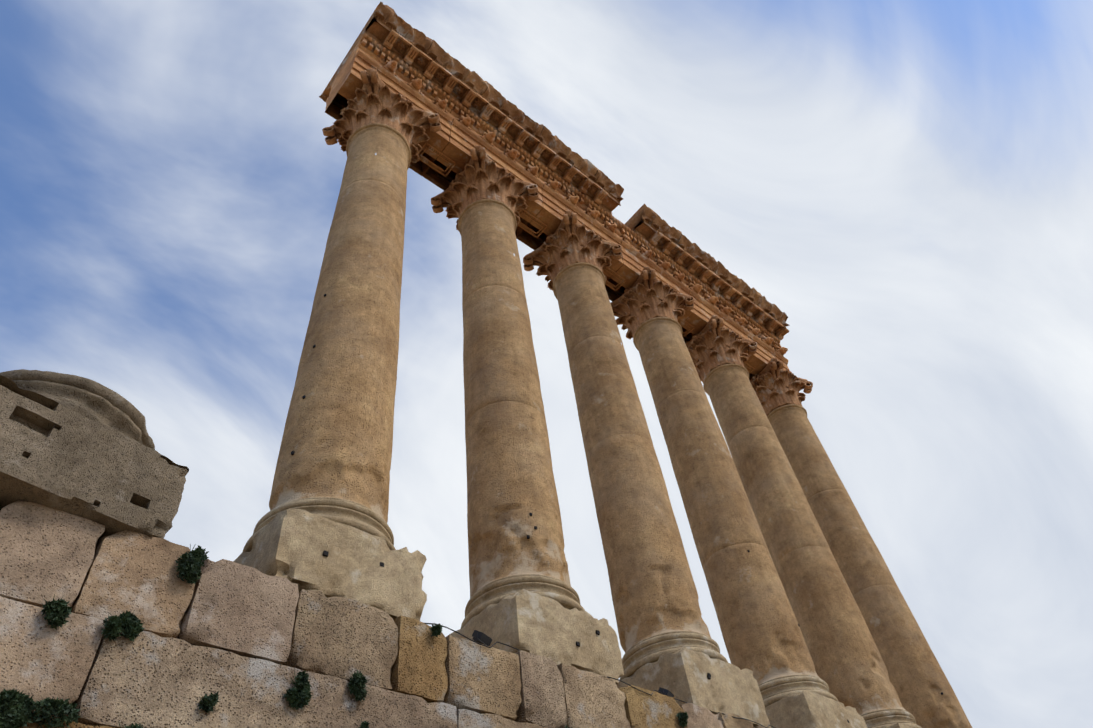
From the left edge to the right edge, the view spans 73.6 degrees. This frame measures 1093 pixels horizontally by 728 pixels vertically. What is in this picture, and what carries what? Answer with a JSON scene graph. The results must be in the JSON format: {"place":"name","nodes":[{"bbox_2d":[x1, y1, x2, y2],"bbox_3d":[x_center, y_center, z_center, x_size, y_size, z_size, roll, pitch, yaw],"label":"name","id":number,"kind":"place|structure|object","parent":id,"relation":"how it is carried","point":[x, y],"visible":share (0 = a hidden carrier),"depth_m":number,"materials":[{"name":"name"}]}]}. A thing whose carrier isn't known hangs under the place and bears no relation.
{"place":"outdoors","nodes":[
{"label":"outdoors","id":0,"kind":"place"},
{"bbox_2d":[0,500,104,608],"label":"block wall","id":1,"kind":"structure","parent":0,"point":[47,553],"depth_m":8.72,"materials":[{"name":"stone"}]},
{"bbox_2d":[0,375,188,538],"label":"stone block","id":2,"kind":"structure","parent":1,"relation":"on","point":[55,455],"depth_m":9.46,"materials":[{"name":"beige stone"}]},
{"bbox_2d":[0,369,154,449],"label":"carved column base","id":3,"kind":"object","parent":2,"relation":"on","point":[96,401],"visible":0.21,"depth_m":10.39,"materials":[{"name":"beige stone"}]},
{"bbox_2d":[282,589,397,689],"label":"block wall","id":4,"kind":"structure","parent":0,"point":[343,638],"depth_m":10.63,"materials":[{"name":"stone"}]},
{"bbox_2d":[233,509,426,620],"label":"plinth","id":5,"kind":"structure","parent":4,"relation":"on","point":[290,545],"depth_m":11.66,"materials":[{"name":"stone"}]},
{"bbox_2d":[243,123,410,551],"bbox_3d":[-4.874,-1.848,19.008,2.670,16.530,2.681,29,-58,-29],"label":"column shaft","id":6,"kind":"object","parent":5,"relation":"on","point":[337,437],"visible":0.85,"depth_m":15.72,"materials":[{"name":"stone"}]},
{"bbox_2d":[291,294,326,454],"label":"holes","id":7,"kind":"object","parent":6,"relation":"attached to","point":[303,397],"visible":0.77,"depth_m":14.73,"materials":[{"name":"black"}]},
{"bbox_2d":[322,69,441,162],"bbox_3d":[-5.878,-8.077,26.004,3.363,2.411,3.363,29,-58,-29],"label":"capital","id":8,"kind":"object","parent":6,"relation":"on","point":[376,99],"visible":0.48,"depth_m":25.50,"materials":[{"name":"stone"}]},
{"bbox_2d":[325,32,789,379],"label":"entablature","id":9,"kind":"structure","parent":8,"relation":"on","point":[347,81],"depth_m":30.36,"materials":[{"name":"stone"}]},
{"bbox_2d":[319,2,431,102],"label":"cornice","id":10,"kind":"structure","parent":9,"relation":"on","point":[378,30],"depth_m":28.51,"materials":[{"name":"stone"}]},
{"bbox_2d":[417,40,487,112],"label":"cornice","id":11,"kind":"structure","parent":9,"relation":"on","point":[475,81],"depth_m":29.80,"materials":[{"name":"stone"}]},
{"bbox_2d":[375,15,618,204],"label":"modillions","id":12,"kind":"object","parent":9,"relation":"attached to","point":[466,99],"visible":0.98,"depth_m":30.57,"materials":[{"name":"stone"}]},
{"bbox_2d":[474,83,543,153],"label":"cornice","id":13,"kind":"structure","parent":9,"relation":"on","point":[493,95],"depth_m":31.26,"materials":[{"name":"stone"}]},
{"bbox_2d":[538,126,597,195],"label":"cornice","id":14,"kind":"structure","parent":9,"relation":"on","point":[587,167],"depth_m":32.76,"materials":[{"name":"stone"}]},
{"bbox_2d":[354,55,786,368],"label":"architrave beads","id":15,"kind":"object","parent":9,"relation":"on","point":[550,194],"visible":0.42,"depth_m":30.53,"materials":[{"name":"stone"}]},
{"bbox_2d":[361,38,780,347],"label":"dentils","id":16,"kind":"object","parent":9,"relation":"attached to","point":[521,157],"visible":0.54,"depth_m":32.11,"materials":[{"name":"stone"}]},
{"bbox_2d":[364,34,779,342],"bbox_3d":[3.012,-6.844,34.085,26.180,0.201,0.175,29,-58,-29],"label":"egg and dart","id":17,"kind":"object","parent":9,"relation":"on","point":[542,166],"visible":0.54,"depth_m":31.94,"materials":[{"name":"stone"}]},
{"bbox_2d":[382,60,787,355],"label":"frieze ornaments","id":18,"kind":"object","parent":9,"relation":"attached to","point":[416,85],"visible":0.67,"depth_m":32.48,"materials":[{"name":"stone"}]},
{"bbox_2d":[418,142,754,372],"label":"soffit panels","id":19,"kind":"object","parent":9,"relation":"attached to","point":[688,324],"visible":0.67,"depth_m":30.25,"materials":[{"name":"stone"}]},
{"bbox_2d":[586,168,623,214],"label":"cornice","id":20,"kind":"structure","parent":9,"relation":"on","point":[610,203],"depth_m":34.12,"materials":[{"name":"stone"}]},
{"bbox_2d":[625,203,680,257],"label":"cornice","id":21,"kind":"structure","parent":9,"relation":"on","point":[639,225],"depth_m":35.58,"materials":[{"name":"stone"}]},
{"bbox_2d":[669,231,717,285],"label":"cornice","id":22,"kind":"structure","parent":9,"relation":"on","point":[698,253],"depth_m":37.16,"materials":[{"name":"stone"}]},
{"bbox_2d":[642,218,788,339],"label":"modillions","id":23,"kind":"object","parent":9,"relation":"attached to","point":[703,275],"visible":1,"depth_m":37.72,"materials":[{"name":"stone"}]},
{"bbox_2d":[709,261,756,311],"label":"cornice","id":24,"kind":"structure","parent":9,"relation":"on","point":[737,283],"depth_m":38.67,"materials":[{"name":"stone"}]},
{"bbox_2d":[751,290,789,340],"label":"cornice","id":25,"kind":"structure","parent":9,"relation":"on","point":[773,310],"depth_m":40.09,"materials":[{"name":"stone"}]},
{"bbox_2d":[323,550,383,566],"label":"holes","id":26,"kind":"object","parent":5,"relation":"in","point":[325,553],"visible":0.31,"depth_m":11.49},
{"bbox_2d":[443,635,521,720],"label":"block wall","id":27,"kind":"structure","parent":0,"point":[483,679],"depth_m":11.84,"materials":[{"name":"stone"}]},
{"bbox_2d":[472,630,492,645],"bbox_3d":[-1.121,4.762,12.670,0.249,0.239,0.360,-27,-50,15],"label":"floodlight","id":28,"kind":"object","parent":27,"relation":"on","point":[481,638],"visible":0.81,"depth_m":12.58,"materials":[{"name":"black metal"}]},
{"bbox_2d":[0,0,1092,727],"label":"sky","id":29,"kind":"structure","parent":0,"point":[909,183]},
{"bbox_2d":[618,685,686,727],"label":"block wall","id":30,"kind":"structure","parent":0,"point":[654,710],"depth_m":14.04,"materials":[{"name":"stone"}]},
{"bbox_2d":[425,623,775,727],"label":"floodlight cable","id":31,"kind":"object","parent":30,"relation":"attached to","point":[607,676],"visible":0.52,"depth_m":13.87,"materials":[{"name":"black plastic"}]},
{"bbox_2d":[658,687,673,696],"bbox_3d":[2.449,6.779,14.983,0.249,0.239,0.360,-27,-50,15],"label":"floodlight","id":32,"kind":"object","parent":30,"relation":"on","point":[666,691],"visible":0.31,"depth_m":14.90,"materials":[{"name":"black metal"}]},
{"bbox_2d":[676,711,688,727],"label":"plant","id":33,"kind":"object","parent":30,"relation":"attached to","point":[682,719],"visible":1,"depth_m":14.29,"materials":[{"name":"green plant"}]},
{"bbox_2d":[679,703,723,727],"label":"block wall","id":34,"kind":"structure","parent":0,"point":[701,717],"depth_m":14.92,"materials":[{"name":"stone"}]},
{"bbox_2d":[617,647,770,727],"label":"plinth","id":35,"kind":"structure","parent":34,"relation":"on","point":[726,688],"depth_m":16.24,"materials":[{"name":"stone"}]},
{"bbox_2d":[553,262,727,679],"bbox_3d":[2.200,2.148,23.591,2.677,16.530,2.680,29,-58,-29],"label":"column shaft","id":36,"kind":"object","parent":35,"relation":"on","point":[655,598],"visible":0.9,"depth_m":20.63,"materials":[{"name":"stone"}]},
{"bbox_2d":[523,211,621,290],"bbox_3d":[1.187,-4.085,30.581,3.363,2.411,3.363,29,-58,-29],"label":"capital","id":37,"kind":"object","parent":36,"relation":"on","point":[571,240],"visible":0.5,"depth_m":30.07,"materials":[{"name":"stone"}]},
{"bbox_3d":[-3.654,6.176,9.276,2.542,1.362,2.456,29,-58,-29],"label":"wall block","id":38,"kind":"object","parent":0,"visible":0},
{"bbox_2d":[72,631,456,727],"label":"block wall","id":39,"kind":"structure","parent":38,"relation":"on","point":[145,679],"depth_m":9.02,"materials":[{"name":"stone"}]},
{"bbox_2d":[101,610,144,640],"bbox_3d":[-5.019,3.111,8.680,0.232,0.425,0.450,-29,-51,17],"label":"plant","id":40,"kind":"object","parent":39,"relation":"attached to","point":[127,624],"visible":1,"depth_m":8.65,"materials":[{"name":"green plant"}]},
{"bbox_2d":[119,722,142,727],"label":"plant","id":41,"kind":"object","parent":39,"relation":"attached to","point":[134,726],"visible":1,"depth_m":8.08,"materials":[{"name":"green plant"}]},
{"bbox_2d":[71,530,194,637],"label":"block wall","id":42,"kind":"structure","parent":39,"relation":"on","point":[128,571],"depth_m":9.22,"materials":[{"name":"stone"}]},
{"bbox_2d":[175,544,208,583],"bbox_3d":[-4.720,2.639,9.723,0.401,0.587,0.218,29,-58,-29],"label":"plant","id":43,"kind":"object","parent":42,"relation":"attached to","point":[190,563],"visible":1,"depth_m":9.66,"materials":[{"name":"green plant"}]},
{"bbox_2d":[197,691,218,712],"bbox_3d":[-4.045,4.059,8.775,0.248,0.271,0.203,29,-58,-29],"label":"plant","id":44,"kind":"object","parent":39,"relation":"attached to","point":[207,703],"visible":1,"depth_m":8.72,"materials":[{"name":"green plant"}]},
{"bbox_2d":[177,559,298,664],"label":"block wall","id":45,"kind":"structure","parent":39,"relation":"on","point":[240,609],"depth_m":9.86,"materials":[{"name":"stone"}]},
{"bbox_2d":[283,670,311,709],"bbox_3d":[-3.240,4.265,9.608,0.380,0.530,0.225,29,-58,-29],"label":"plant","id":46,"kind":"object","parent":39,"relation":"attached to","point":[298,696],"visible":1,"depth_m":9.55,"materials":[{"name":"green plant"}]},
{"bbox_2d":[347,670,369,701],"bbox_3d":[-2.612,4.485,10.199,0.341,0.458,0.223,29,-58,-29],"label":"plant","id":47,"kind":"object","parent":39,"relation":"attached to","point":[357,682],"visible":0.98,"depth_m":10.16,"materials":[{"name":"green plant"}]},
{"bbox_2d":[359,718,369,727],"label":"plant","id":48,"kind":"object","parent":39,"relation":"attached to","point":[364,724],"visible":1,"depth_m":9.87,"materials":[{"name":"green plant"}]},
{"bbox_2d":[388,616,447,702],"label":"block wall","id":49,"kind":"structure","parent":39,"relation":"on","point":[418,668],"depth_m":11.26,"materials":[{"name":"stone"}]},
{"bbox_2d":[429,623,441,636],"bbox_3d":[-1.764,4.252,11.714,0.230,0.240,0.193,-12,-48,2],"label":"plant","id":50,"kind":"object","parent":49,"relation":"attached to","point":[436,630],"visible":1,"depth_m":11.68,"materials":[{"name":"green plant"}]},
{"label":"ground","id":51,"kind":"structure","parent":0,"visible":0},
{"bbox_3d":[-9.945,4.911,2.033,5.822,3.034,2.438,29,-58,-29],"label":"wall block","id":52,"kind":"object","parent":51,"relation":"on","visible":0},
{"bbox_3d":[-8.263,4.439,5.037,3.539,1.725,2.433,29,-58,-29],"label":"wall block","id":53,"kind":"object","parent":52,"relation":"on","visible":0},
{"bbox_3d":[-7.302,4.107,6.892,2.490,1.365,2.471,29,-58,-29],"label":"wall block","id":54,"kind":"object","parent":53,"relation":"on","visible":0},
{"bbox_2d":[0,596,104,717],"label":"block wall","id":55,"kind":"structure","parent":54,"relation":"on","point":[40,659],"depth_m":8.06,"materials":[{"name":"stone"}]},
{"bbox_2d":[41,594,71,629],"bbox_3d":[-5.571,2.817,8.286,0.350,0.387,0.214,29,-58,-29],"label":"plant","id":56,"kind":"object","parent":55,"relation":"attached to","point":[56,612],"visible":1,"depth_m":8.26,"materials":[{"name":"green plant"}]},
{"bbox_3d":[-5.707,7.298,4.778,5.376,3.028,2.423,29,-58,-29],"label":"wall block","id":57,"kind":"object","parent":51,"relation":"on","visible":0},
{"bbox_3d":[-5.783,5.856,6.657,3.079,1.704,2.417,29,-58,-29],"label":"wall block","id":58,"kind":"object","parent":57,"relation":"on","visible":0},
{"bbox_2d":[21,716,114,727],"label":"block wall","id":59,"kind":"structure","parent":58,"relation":"on","point":[71,725],"depth_m":7.79,"materials":[{"name":"stone"}]},
{"bbox_2d":[0,688,80,727],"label":"plant","id":60,"kind":"object","parent":59,"relation":"attached to","point":[17,708],"visible":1,"depth_m":7.57,"materials":[{"name":"green plant"}]},
{"bbox_3d":[-1.311,9.757,7.619,6.220,3.026,2.448,29,-58,-29],"label":"wall block","id":61,"kind":"object","parent":51,"relation":"on","visible":0},
{"bbox_3d":[0.365,9.318,10.633,4.288,1.718,2.425,29,-58,-29],"label":"wall block","id":62,"kind":"object","parent":61,"relation":"on","visible":0},
{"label":"wall block","id":63,"kind":"object","parent":62,"relation":"on","visible":0},
{"bbox_2d":[456,709,547,727],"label":"block wall","id":64,"kind":"structure","parent":63,"relation":"on","point":[466,718],"depth_m":11.33,"materials":[{"name":"stone"}]},
{"bbox_2d":[515,650,566,727],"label":"block wall","id":65,"kind":"structure","parent":64,"relation":"on","point":[542,694],"depth_m":12.48,"materials":[{"name":"stone"}]},
{"bbox_2d":[558,663,630,727],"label":"block wall","id":66,"kind":"structure","parent":64,"relation":"on","point":[593,700],"depth_m":13.19,"materials":[{"name":"stone"}]},
{"bbox_2d":[449,589,623,684],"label":"plinth","id":67,"kind":"structure","parent":66,"relation":"on","point":[555,631],"depth_m":13.94,"materials":[{"name":"stone"}]},
{"bbox_2d":[458,199,584,628],"bbox_3d":[-1.336,0.154,21.303,2.681,16.530,2.682,29,-58,-29],"label":"column shaft","id":68,"kind":"object","parent":67,"relation":"on","point":[511,485],"visible":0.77,"depth_m":18.16,"materials":[{"name":"stone"}]},
{"bbox_2d":[431,145,538,230],"bbox_3d":[-2.345,-6.081,28.293,3.363,2.411,3.363,29,-58,-29],"label":"capital","id":69,"kind":"object","parent":68,"relation":"on","point":[482,175],"visible":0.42,"depth_m":27.78,"materials":[{"name":"stone"}]},
{"bbox_2d":[576,630,599,645],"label":"holes","id":70,"kind":"object","parent":67,"relation":"in","point":[597,633],"visible":0.4,"depth_m":14.57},
{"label":"wall block","id":71,"kind":"object","parent":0,"visible":0},
{"bbox_2d":[718,713,753,727],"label":"block wall","id":72,"kind":"structure","parent":71,"relation":"on","point":[728,720],"depth_m":15.58,"materials":[{"name":"stone"}]},
{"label":"wall block","id":73,"kind":"object","parent":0,"visible":0},
{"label":"wall block","id":74,"kind":"object","parent":73,"relation":"on","visible":0},
{"bbox_2d":[765,690,866,727],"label":"plinth","id":75,"kind":"structure","parent":74,"relation":"on","point":[806,709],"depth_m":18.53,"materials":[{"name":"stone"}]},
{"bbox_2d":[633,317,837,706],"bbox_3d":[5.730,4.142,25.878,2.673,16.530,2.684,29,-58,-29],"label":"column shaft","id":76,"kind":"object","parent":75,"relation":"on","point":[764,640],"visible":0.77,"depth_m":23.29,"materials":[{"name":"stone"}]},
{"bbox_2d":[611,266,693,338],"bbox_3d":[4.719,-2.090,32.870,3.363,2.411,3.363,29,-58,-29],"label":"capital","id":77,"kind":"object","parent":76,"relation":"on","point":[647,295],"visible":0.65,"depth_m":32.33,"materials":[{"name":"stone"}]},
{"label":"wall block","id":78,"kind":"object","parent":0,"visible":0},
{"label":"wall block","id":79,"kind":"object","parent":78,"relation":"on","visible":0},
{"bbox_2d":[889,723,911,727],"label":"plinth","id":80,"kind":"structure","parent":79,"relation":"on","point":[898,725],"depth_m":20.80,"materials":[{"name":"stone"}]},
{"bbox_2d":[703,364,921,727],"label":"column shaft","id":81,"kind":"object","parent":80,"relation":"on","point":[850,666],"visible":0.83,"depth_m":25.93,"materials":[{"name":"stone"}]},
{"bbox_2d":[685,315,756,382],"bbox_3d":[8.251,-0.094,35.159,3.363,2.411,3.363,29,-58,-29],"label":"capital","id":82,"kind":"object","parent":81,"relation":"on","point":[713,344],"visible":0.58,"depth_m":34.56,"materials":[{"name":"stone"}]},
{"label":"wall block","id":83,"kind":"object","parent":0,"visible":0},
{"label":"wall block","id":84,"kind":"object","parent":83,"relation":"on","visible":0},
{"bbox_3d":[13.748,14.040,23.827,2.746,1.434,2.756,29,-58,-29],"label":"plinth","id":85,"kind":"object","parent":84,"relation":"on","visible":0},
{"bbox_2d":[767,404,971,727],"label":"column shaft","id":86,"kind":"object","parent":85,"relation":"on","point":[919,681],"visible":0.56,"depth_m":28.61,"materials":[{"name":"stone"}]},
{"bbox_2d":[749,358,812,415],"bbox_3d":[11.783,1.902,37.447,3.363,2.411,3.363,29,-58,-29],"label":"capital","id":87,"kind":"object","parent":86,"relation":"on","point":[774,384],"visible":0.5,"depth_m":36.81,"materials":[{"name":"stone"}]}
]}

